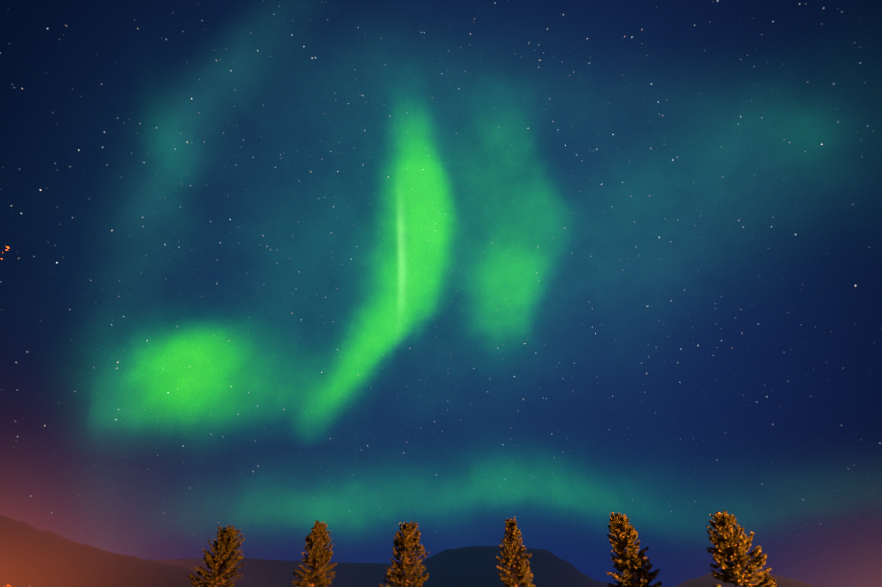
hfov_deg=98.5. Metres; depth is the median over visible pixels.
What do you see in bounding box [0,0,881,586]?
sky
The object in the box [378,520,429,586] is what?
spruce
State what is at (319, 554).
spruce
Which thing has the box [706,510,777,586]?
spruce
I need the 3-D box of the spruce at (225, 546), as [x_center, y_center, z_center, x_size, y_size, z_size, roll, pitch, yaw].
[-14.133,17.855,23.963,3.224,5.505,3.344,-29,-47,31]
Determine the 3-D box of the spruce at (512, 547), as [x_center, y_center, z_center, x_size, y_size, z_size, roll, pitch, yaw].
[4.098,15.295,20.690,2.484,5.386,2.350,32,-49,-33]
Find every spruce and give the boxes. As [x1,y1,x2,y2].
[188,524,245,586]
[292,520,336,586]
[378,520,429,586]
[496,517,535,586]
[607,512,661,586]
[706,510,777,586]
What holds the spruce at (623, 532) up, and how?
on the terrain
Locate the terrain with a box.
[0,515,815,586]

